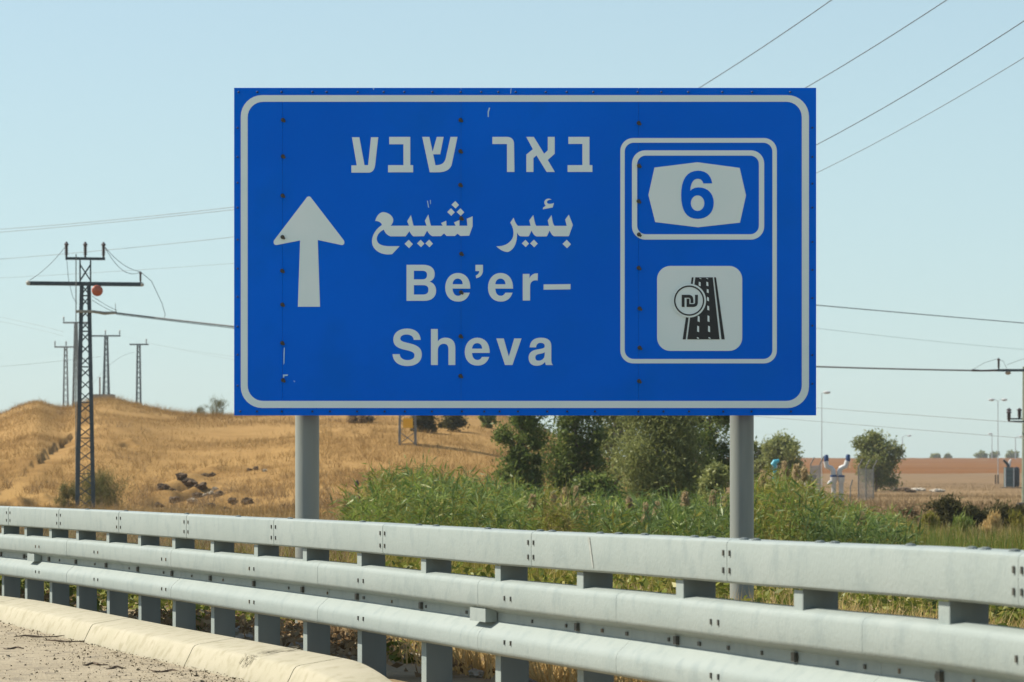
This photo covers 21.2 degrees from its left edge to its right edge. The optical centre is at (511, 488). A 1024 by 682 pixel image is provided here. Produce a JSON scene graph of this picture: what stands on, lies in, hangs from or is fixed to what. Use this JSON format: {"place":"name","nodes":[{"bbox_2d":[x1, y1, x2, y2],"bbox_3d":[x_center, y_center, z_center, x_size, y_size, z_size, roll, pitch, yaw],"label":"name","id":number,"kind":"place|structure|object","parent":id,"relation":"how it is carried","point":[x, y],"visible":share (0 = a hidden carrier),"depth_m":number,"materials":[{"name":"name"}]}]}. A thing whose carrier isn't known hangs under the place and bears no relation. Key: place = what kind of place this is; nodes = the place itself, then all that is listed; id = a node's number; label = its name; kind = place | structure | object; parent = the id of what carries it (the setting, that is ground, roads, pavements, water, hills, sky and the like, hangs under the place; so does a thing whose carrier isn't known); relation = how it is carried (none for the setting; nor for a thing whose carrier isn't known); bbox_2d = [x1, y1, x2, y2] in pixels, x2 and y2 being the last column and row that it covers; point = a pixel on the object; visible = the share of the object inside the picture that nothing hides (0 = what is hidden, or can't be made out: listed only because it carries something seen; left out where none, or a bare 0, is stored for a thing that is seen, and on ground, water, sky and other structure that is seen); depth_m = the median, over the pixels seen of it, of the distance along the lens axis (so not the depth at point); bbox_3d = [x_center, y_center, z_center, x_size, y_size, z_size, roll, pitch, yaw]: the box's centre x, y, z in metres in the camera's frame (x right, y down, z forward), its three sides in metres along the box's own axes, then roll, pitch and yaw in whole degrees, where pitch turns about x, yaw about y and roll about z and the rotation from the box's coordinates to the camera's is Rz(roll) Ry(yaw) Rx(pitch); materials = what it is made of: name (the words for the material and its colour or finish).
{"place":"outdoors","nodes":[
{"label":"outdoors","id":0,"kind":"place"},
{"bbox_2d":[0,622,245,681],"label":"road","id":1,"kind":"structure","parent":0,"point":[18,667],"depth_m":14.14,"materials":[{"name":"beige asphalt"}]},
{"bbox_2d":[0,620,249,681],"bbox_3d":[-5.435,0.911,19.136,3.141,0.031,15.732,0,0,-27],"label":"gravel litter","id":2,"kind":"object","parent":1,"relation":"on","point":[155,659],"visible":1,"depth_m":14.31,"materials":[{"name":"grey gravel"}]},
{"bbox_2d":[0,509,356,562],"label":"dry bank grass","id":3,"kind":"structure","parent":0,"point":[206,543],"depth_m":32.70,"materials":[{"name":"yellow plant"}]},
{"bbox_2d":[0,393,637,513],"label":"hill","id":4,"kind":"structure","parent":0,"point":[57,450],"depth_m":130.05,"materials":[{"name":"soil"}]},
{"bbox_2d":[54,341,72,406],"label":"power pylon","id":5,"kind":"object","parent":4,"relation":"on","point":[66,367],"visible":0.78,"depth_m":414.71,"materials":[{"name":"metal"}]},
{"bbox_2d":[63,316,86,406],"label":"power pylon","id":6,"kind":"object","parent":4,"relation":"on","point":[73,394],"visible":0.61,"depth_m":389.71,"materials":[{"name":"metal"}]},
{"bbox_2d":[26,241,165,508],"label":"power pylon","id":7,"kind":"object","parent":4,"relation":"on","point":[89,312],"visible":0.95,"depth_m":99.73,"materials":[{"name":"metal"}]},
{"bbox_2d":[92,285,102,295],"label":"marker ball","id":8,"kind":"object","parent":7,"relation":"hanging from","point":[97,290],"visible":1,"depth_m":99.51,"materials":[{"name":"orange plastic"}]},
{"bbox_2d":[116,314,233,328],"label":"power line","id":9,"kind":"object","parent":7,"relation":"hanging from","point":[173,321],"visible":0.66,"depth_m":100.81,"materials":[{"name":"grey metal"}]},
{"bbox_2d":[116,312,972,370],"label":"power line","id":10,"kind":"object","parent":7,"relation":"attached to","point":[816,366],"visible":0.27,"depth_m":90.05,"materials":[{"name":"grey metal"}]},
{"bbox_2d":[92,330,120,393],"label":"power pylon","id":11,"kind":"object","parent":4,"relation":"on","point":[105,336],"visible":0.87,"depth_m":404.73,"materials":[{"name":"metal"}]},
{"bbox_2d":[122,335,1017,437],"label":"power line","id":12,"kind":"object","parent":11,"relation":"attached to","point":[817,421],"visible":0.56,"depth_m":90.71,"materials":[{"name":"silver metal"}]},
{"bbox_2d":[129,339,148,403],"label":"power pylon","id":13,"kind":"object","parent":4,"relation":"on","point":[139,377],"visible":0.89,"depth_m":429.71,"materials":[{"name":"metal"}]},
{"bbox_2d":[147,343,1022,422],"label":"power line","id":14,"kind":"object","parent":13,"relation":"attached to","point":[856,410],"visible":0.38,"depth_m":98.65,"materials":[{"name":"silver metal"}]},
{"bbox_2d":[23,395,282,418],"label":"crest grass","id":15,"kind":"structure","parent":4,"relation":"on","point":[172,411],"depth_m":162.45,"materials":[{"name":"beige plant"}]},
{"bbox_2d":[157,483,169,489],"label":"boulder","id":16,"kind":"object","parent":4,"relation":"on","point":[164,487],"visible":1,"depth_m":110.74,"materials":[{"name":"stone"}]},
{"bbox_2d":[175,472,187,479],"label":"boulder","id":17,"kind":"object","parent":4,"relation":"on","point":[181,476],"visible":1,"depth_m":115.99,"materials":[{"name":"stone"}]},
{"bbox_2d":[182,478,197,486],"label":"boulder","id":18,"kind":"object","parent":4,"relation":"on","point":[188,482],"visible":0.94,"depth_m":115.74,"materials":[{"name":"stone"}]},
{"bbox_2d":[194,482,207,489],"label":"boulder","id":19,"kind":"object","parent":4,"relation":"on","point":[201,485],"visible":1,"depth_m":112.46,"materials":[{"name":"stone"}]},
{"bbox_2d":[205,396,228,414],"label":"shrub","id":20,"kind":"object","parent":4,"relation":"on","point":[216,404],"visible":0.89,"depth_m":167.94,"materials":[{"name":"green plant"}]},
{"bbox_2d":[346,415,376,422],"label":"scrub bush","id":21,"kind":"object","parent":4,"relation":"on","point":[361,418],"visible":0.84,"depth_m":152.80,"materials":[{"name":"green plant"}]},
{"bbox_2d":[398,415,416,444],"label":"power pylon","id":22,"kind":"object","parent":4,"relation":"on","point":[407,422],"visible":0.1,"depth_m":128.31,"materials":[{"name":"metal"}]},
{"bbox_2d":[5,237,230,258],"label":"power line","id":23,"kind":"object","parent":22,"relation":"attached to","point":[122,248],"visible":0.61,"depth_m":156.49,"materials":[{"name":"silver metal"}]},
{"bbox_2d":[6,207,231,228],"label":"power line","id":24,"kind":"object","parent":22,"relation":"attached to","point":[124,218],"visible":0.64,"depth_m":153.58,"materials":[{"name":"silver metal"}]},
{"bbox_2d":[4,263,233,277],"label":"power line","id":25,"kind":"object","parent":22,"relation":"attached to","point":[127,270],"visible":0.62,"depth_m":161.21,"materials":[{"name":"silver metal"}]},
{"bbox_2d":[699,0,831,87],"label":"power line","id":26,"kind":"object","parent":22,"relation":"attached to","point":[767,43],"visible":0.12,"depth_m":52.50,"materials":[{"name":"grey metal"}]},
{"bbox_2d":[805,0,946,87],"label":"power line","id":27,"kind":"object","parent":22,"relation":"attached to","point":[879,43],"visible":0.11,"depth_m":52.03,"materials":[{"name":"grey metal"}]},
{"bbox_2d":[816,305,1021,322],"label":"power line","id":28,"kind":"object","parent":22,"relation":"attached to","point":[916,313],"visible":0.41,"depth_m":155.85,"materials":[{"name":"grey metal"}]},
{"bbox_2d":[816,21,1023,144],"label":"power line","id":29,"kind":"object","parent":22,"relation":"attached to","point":[925,83],"visible":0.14,"depth_m":49.30,"materials":[{"name":"grey metal"}]},
{"bbox_2d":[817,57,1023,172],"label":"power line","id":30,"kind":"object","parent":22,"relation":"attached to","point":[931,112],"visible":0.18,"depth_m":53.06,"materials":[{"name":"silver metal"}]},
{"bbox_2d":[410,415,439,432],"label":"scrub bush","id":31,"kind":"object","parent":4,"relation":"on","point":[426,423],"visible":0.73,"depth_m":140.76,"materials":[{"name":"green plant"}]},
{"bbox_2d":[438,415,469,431],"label":"scrub bush","id":32,"kind":"object","parent":4,"relation":"on","point":[457,421],"visible":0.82,"depth_m":144.47,"materials":[{"name":"green plant"}]},
{"bbox_2d":[476,415,497,427],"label":"scrub bush","id":33,"kind":"object","parent":4,"relation":"on","point":[487,420],"visible":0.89,"depth_m":150.41,"materials":[{"name":"green plant"}]},
{"bbox_2d":[0,458,1023,681],"bbox_3d":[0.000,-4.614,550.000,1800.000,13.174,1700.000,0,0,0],"label":"ground","id":34,"kind":"structure","parent":0,"point":[398,674],"depth_m":197.42,"materials":[{"name":"soil"}]},
{"bbox_2d":[51,481,82,507],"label":"shrub","id":35,"kind":"object","parent":34,"relation":"on","point":[68,495],"visible":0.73,"depth_m":102.85,"materials":[{"name":"green plant"}]},
{"bbox_2d":[54,462,133,508],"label":"shrub","id":36,"kind":"object","parent":34,"relation":"on","point":[103,489],"visible":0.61,"depth_m":103.86,"materials":[{"name":"green plant"}]},
{"bbox_2d":[1,493,350,517],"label":"hill foot brush","id":37,"kind":"object","parent":34,"relation":"on","point":[104,503],"visible":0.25,"depth_m":92.56,"materials":[{"name":"green plant"}]},
{"bbox_2d":[0,596,391,681],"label":"kerb","id":38,"kind":"structure","parent":34,"relation":"on","point":[244,659],"depth_m":14.38,"materials":[{"name":"beige concrete"}]},
{"bbox_2d":[0,575,419,663],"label":"weeds","id":39,"kind":"object","parent":34,"relation":"on","point":[133,598],"visible":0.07,"depth_m":20.00,"materials":[{"name":"green plant"}]},
{"bbox_2d":[0,497,470,569],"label":"hill foot grass","id":40,"kind":"structure","parent":34,"relation":"on","point":[235,511],"depth_m":86.44,"materials":[{"name":"beige plant"}]},
{"bbox_2d":[235,633,252,639],"bbox_3d":[-1.598,0.913,16.427,0.168,0.096,0.137,0,0,-38],"label":"stone","id":41,"kind":"object","parent":34,"relation":"on","point":[248,636],"visible":0.34,"depth_m":16.38,"materials":[{"name":"grey stone"}]},
{"bbox_2d":[0,585,494,676],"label":"dead weeds","id":42,"kind":"object","parent":34,"relation":"on","point":[339,639],"visible":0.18,"depth_m":16.08,"materials":[{"name":"brown plant"}]},
{"bbox_2d":[468,668,490,677],"bbox_3d":[-0.165,0.917,13.452,0.106,0.064,0.095,0,0,45],"label":"stone","id":43,"kind":"object","parent":34,"relation":"on","point":[475,673],"visible":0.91,"depth_m":13.43,"materials":[{"name":"grey stone"}]},
{"bbox_2d":[0,506,1023,681],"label":"guardrail","id":44,"kind":"object","parent":34,"relation":"on","point":[593,625],"visible":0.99,"depth_m":10.76,"materials":[{"name":"metal"}]},
{"bbox_2d":[488,415,555,495],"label":"tree","id":45,"kind":"object","parent":34,"relation":"on","point":[529,436],"visible":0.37,"depth_m":81.81,"materials":[{"name":"green plant"}]},
{"bbox_2d":[234,88,815,624],"bbox_3d":[0.084,-0.623,17.609,3.726,3.886,0.297,0,0,0],"label":"road sign","id":46,"kind":"object","parent":34,"relation":"on","point":[524,250],"visible":1,"depth_m":17.48,"materials":[{"name":"blue metal"}]},
{"bbox_2d":[527,493,537,569],"bbox_3d":[0.320,0.908,43.313,0.192,1.674,0.193,0,0,0],"label":"reed plume","id":47,"kind":"object","parent":34,"relation":"on","point":[534,501],"visible":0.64,"depth_m":43.27,"materials":[{"name":"beige plant"}]},
{"bbox_2d":[559,487,569,505],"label":"reed plume","id":48,"kind":"object","parent":34,"relation":"on","point":[563,491],"visible":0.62,"depth_m":43.79,"materials":[{"name":"beige plant"}]},
{"bbox_2d":[532,415,619,498],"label":"tree","id":49,"kind":"object","parent":34,"relation":"on","point":[572,458],"visible":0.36,"depth_m":84.67,"materials":[{"name":"green plant"}]},
{"bbox_2d":[572,485,580,505],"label":"reed plume","id":50,"kind":"object","parent":34,"relation":"on","point":[575,488],"visible":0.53,"depth_m":46.89,"materials":[{"name":"beige plant"}]},
{"bbox_2d":[567,470,623,502],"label":"shrub","id":51,"kind":"object","parent":34,"relation":"on","point":[590,483],"visible":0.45,"depth_m":77.77,"materials":[{"name":"green plant"}]},
{"bbox_2d":[594,415,644,490],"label":"tree","id":52,"kind":"object","parent":34,"relation":"on","point":[616,427],"visible":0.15,"depth_m":119.63,"materials":[{"name":"green plant"}]},
{"bbox_2d":[324,454,927,558],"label":"reeds","id":53,"kind":"object","parent":34,"relation":"on","point":[835,530],"visible":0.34,"depth_m":43.28,"materials":[{"name":"green plant"}]},
{"bbox_2d":[334,476,918,577],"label":"reed stalks","id":54,"kind":"object","parent":34,"relation":"on","point":[585,520],"visible":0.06,"depth_m":43.09,"materials":[{"name":"green plant"}]},
{"bbox_2d":[625,495,633,529],"bbox_3d":[1.906,0.947,44.165,0.160,1.698,0.201,0,0,0],"label":"reed plume","id":55,"kind":"object","parent":34,"relation":"on","point":[629,500],"visible":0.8,"depth_m":44.12,"materials":[{"name":"beige plant"}]},
{"bbox_2d":[641,502,650,524],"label":"reed plume","id":56,"kind":"object","parent":34,"relation":"on","point":[645,508],"visible":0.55,"depth_m":43.99,"materials":[{"name":"beige plant"}]},
{"bbox_2d":[591,414,721,512],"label":"tree","id":57,"kind":"object","parent":34,"relation":"on","point":[677,464],"visible":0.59,"depth_m":79.41,"materials":[{"name":"green plant"}]},
{"bbox_2d":[333,584,1023,681],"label":"straw grass","id":58,"kind":"structure","parent":34,"relation":"on","point":[541,672],"depth_m":13.57,"materials":[{"name":"brown plant"}]},
{"bbox_2d":[680,491,689,534],"bbox_3d":[2.723,0.867,43.049,0.180,1.681,0.198,0,0,0],"label":"reed plume","id":59,"kind":"object","parent":34,"relation":"on","point":[684,498],"visible":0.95,"depth_m":43.02,"materials":[{"name":"beige plant"}]},
{"bbox_2d":[385,557,1023,627],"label":"weeds","id":60,"kind":"object","parent":34,"relation":"on","point":[999,612],"visible":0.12,"depth_m":18.66,"materials":[{"name":"green plant"}]},
{"bbox_2d":[693,459,729,502],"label":"shrub","id":61,"kind":"object","parent":34,"relation":"on","point":[713,478],"visible":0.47,"depth_m":75.82,"materials":[{"name":"green plant"}]},
{"bbox_2d":[708,490,718,526],"bbox_3d":[3.254,0.889,44.074,0.179,1.778,0.203,0,0,0],"label":"reed plume","id":62,"kind":"object","parent":34,"relation":"on","point":[713,497],"visible":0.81,"depth_m":44.04,"materials":[{"name":"beige plant"}]},
{"bbox_2d":[686,415,762,500],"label":"tree","id":63,"kind":"object","parent":34,"relation":"on","point":[716,421],"visible":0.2,"depth_m":87.66,"materials":[{"name":"green plant"}]},
{"bbox_2d":[754,441,765,479],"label":"bush","id":64,"kind":"object","parent":34,"relation":"on","point":[757,453],"visible":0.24,"depth_m":174.73,"materials":[{"name":"green plant"}]},
{"bbox_2d":[757,470,766,523],"bbox_3d":[4.290,0.788,46.743,0.185,2.248,0.186,0,0,0],"label":"reed plume","id":65,"kind":"object","parent":34,"relation":"on","point":[763,480],"visible":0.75,"depth_m":46.72,"materials":[{"name":"beige plant"}]},
{"bbox_2d":[754,428,805,486],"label":"bush","id":66,"kind":"object","parent":34,"relation":"on","point":[783,448],"visible":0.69,"depth_m":169.57,"materials":[{"name":"green plant"}]},
{"bbox_2d":[779,460,789,537],"bbox_3d":[4.475,0.677,44.861,0.191,2.310,0.198,0,0,0],"label":"reed plume","id":67,"kind":"object","parent":34,"relation":"on","point":[784,464],"visible":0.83,"depth_m":44.84,"materials":[{"name":"beige plant"}]},
{"bbox_2d":[791,463,801,538],"bbox_3d":[4.522,0.658,43.480,0.192,2.144,0.192,0,0,14],"label":"reed plume","id":68,"kind":"object","parent":34,"relation":"on","point":[795,471],"visible":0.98,"depth_m":43.46,"materials":[{"name":"beige plant"}]},
{"bbox_2d":[799,466,808,536],"bbox_3d":[4.673,0.692,43.798,0.199,2.123,0.200,0,0,0],"label":"reed plume","id":69,"kind":"object","parent":34,"relation":"on","point":[804,472],"visible":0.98,"depth_m":43.77,"materials":[{"name":"beige plant"}]},
{"bbox_2d":[810,456,823,491],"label":"wire fence","id":70,"kind":"object","parent":34,"relation":"on","point":[817,471],"visible":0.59,"depth_m":125.06,"materials":[{"name":"grey metal"}]},
{"bbox_2d":[821,391,830,486],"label":"street lamp","id":71,"kind":"object","parent":34,"relation":"on","point":[826,392],"visible":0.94,"depth_m":249.97,"materials":[{"name":"grey metal"}]},
{"bbox_2d":[823,455,836,498],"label":"water valve","id":72,"kind":"object","parent":34,"relation":"on","point":[833,476],"visible":0.88,"depth_m":119.90,"materials":[{"name":"white paint"}]},
{"bbox_2d":[837,454,849,499],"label":"water valve","id":73,"kind":"object","parent":34,"relation":"on","point":[841,477],"visible":0.95,"depth_m":119.91,"materials":[{"name":"white paint"}]},
{"bbox_2d":[858,459,877,499],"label":"wire fence","id":74,"kind":"object","parent":34,"relation":"on","point":[866,475],"visible":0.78,"depth_m":122.48,"materials":[{"name":"grey metal"}]},
{"bbox_2d":[726,481,1021,529],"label":"field stubble","id":75,"kind":"object","parent":34,"relation":"on","point":[992,496],"visible":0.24,"depth_m":159.87,"materials":[{"name":"beige plant"}]},
{"bbox_2d":[850,428,906,491],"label":"bush","id":76,"kind":"object","parent":34,"relation":"on","point":[872,446],"visible":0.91,"depth_m":199.37,"materials":[{"name":"green plant"}]},
{"bbox_2d":[895,503,922,523],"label":"ditch bush","id":77,"kind":"object","parent":34,"relation":"on","point":[913,512],"visible":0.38,"depth_m":73.86,"materials":[{"name":"green plant"}]},
{"bbox_2d":[797,494,1023,517],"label":"field weeds","id":78,"kind":"object","parent":34,"relation":"on","point":[880,505],"visible":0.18,"depth_m":100.65,"materials":[{"name":"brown plant"}]},
{"bbox_2d":[917,510,941,538],"bbox_3d":[9.478,1.285,62.057,0.608,1.646,0.610,0,0,0],"label":"weed bush","id":79,"kind":"object","parent":34,"relation":"on","point":[930,517],"visible":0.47,"depth_m":61.93,"materials":[{"name":"green plant"}]},
{"bbox_2d":[915,492,976,530],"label":"ditch bush","id":80,"kind":"object","parent":34,"relation":"on","point":[952,505],"visible":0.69,"depth_m":73.85,"materials":[{"name":"green plant"}]},
{"bbox_2d":[948,506,979,538],"bbox_3d":[10.255,1.230,62.007,0.824,1.753,0.733,0,0,0],"label":"weed bush","id":81,"kind":"object","parent":34,"relation":"on","point":[964,522],"visible":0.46,"depth_m":61.90,"materials":[{"name":"green plant"}]},
{"bbox_2d":[962,502,988,527],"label":"ditch bush","id":82,"kind":"object","parent":34,"relation":"on","point":[974,510],"visible":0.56,"depth_m":73.81,"materials":[{"name":"green plant"}]},
{"bbox_2d":[977,507,1004,542],"bbox_3d":[10.852,1.259,61.955,0.677,1.692,0.545,0,0,0],"label":"weed bush","id":83,"kind":"object","parent":34,"relation":"on","point":[992,520],"visible":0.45,"depth_m":61.89,"materials":[{"name":"beige plant"}]},
{"bbox_2d":[972,358,1023,501],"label":"utility pole","id":84,"kind":"object","parent":34,"relation":"on","point":[1019,410],"visible":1,"depth_m":109.91,"materials":[{"name":"metal"}]},
{"bbox_2d":[979,498,1018,530],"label":"ditch bush","id":85,"kind":"object","parent":34,"relation":"on","point":[1003,509],"visible":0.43,"depth_m":73.89,"materials":[{"name":"green plant"}]},
{"bbox_2d":[999,459,1021,487],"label":"pump unit","id":86,"kind":"object","parent":34,"relation":"on","point":[1011,477],"visible":0.97,"depth_m":247.59,"materials":[{"name":"grey metal"}]},
{"bbox_2d":[1004,508,1023,537],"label":"weed bush","id":87,"kind":"object","parent":34,"relation":"on","point":[1017,518],"visible":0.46,"depth_m":61.92,"materials":[{"name":"green plant"}]},
{"bbox_2d":[1012,503,1023,515],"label":"ditch bush","id":88,"kind":"object","parent":34,"relation":"on","point":[1020,507],"visible":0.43,"depth_m":73.85,"materials":[{"name":"green plant"}]},
{"bbox_2d":[0,0,1023,457],"label":"sky","id":89,"kind":"structure","parent":0,"point":[110,110],"materials":[{"name":"blue"}]},
{"bbox_2d":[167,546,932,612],"bbox_3d":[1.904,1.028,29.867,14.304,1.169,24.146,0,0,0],"label":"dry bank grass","id":90,"kind":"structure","parent":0,"point":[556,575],"depth_m":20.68,"materials":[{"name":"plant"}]},
{"bbox_2d":[167,530,1020,610],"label":"meadow grass","id":91,"kind":"structure","parent":0,"point":[559,573],"depth_m":24.59,"materials":[{"name":"plant"}]},
{"bbox_2d":[646,458,1021,473],"bbox_3d":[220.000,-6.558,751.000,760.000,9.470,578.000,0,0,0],"label":"ploughed field","id":92,"kind":"structure","parent":0,"point":[945,465],"depth_m":673.47,"materials":[{"name":"red soil"}]},
{"bbox_2d":[973,450,987,457],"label":"tree","id":93,"kind":"object","parent":92,"relation":"on","point":[980,454],"visible":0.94,"depth_m":959.15,"materials":[{"name":"green plant"}]},
{"bbox_2d":[988,451,1000,457],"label":"tree","id":94,"kind":"object","parent":92,"relation":"on","point":[993,454],"visible":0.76,"depth_m":959.23,"materials":[{"name":"green plant"}]},
{"bbox_2d":[1005,449,1019,457],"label":"tree","id":95,"kind":"object","parent":92,"relation":"on","point":[1010,454],"visible":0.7,"depth_m":959.07,"materials":[{"name":"green plant"}]},
{"bbox_2d":[787,511,1023,549],"bbox_3d":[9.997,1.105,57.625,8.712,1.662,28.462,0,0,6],"label":"reed grass","id":96,"kind":"structure","parent":0,"point":[933,540],"depth_m":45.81,"materials":[{"name":"green plant"}]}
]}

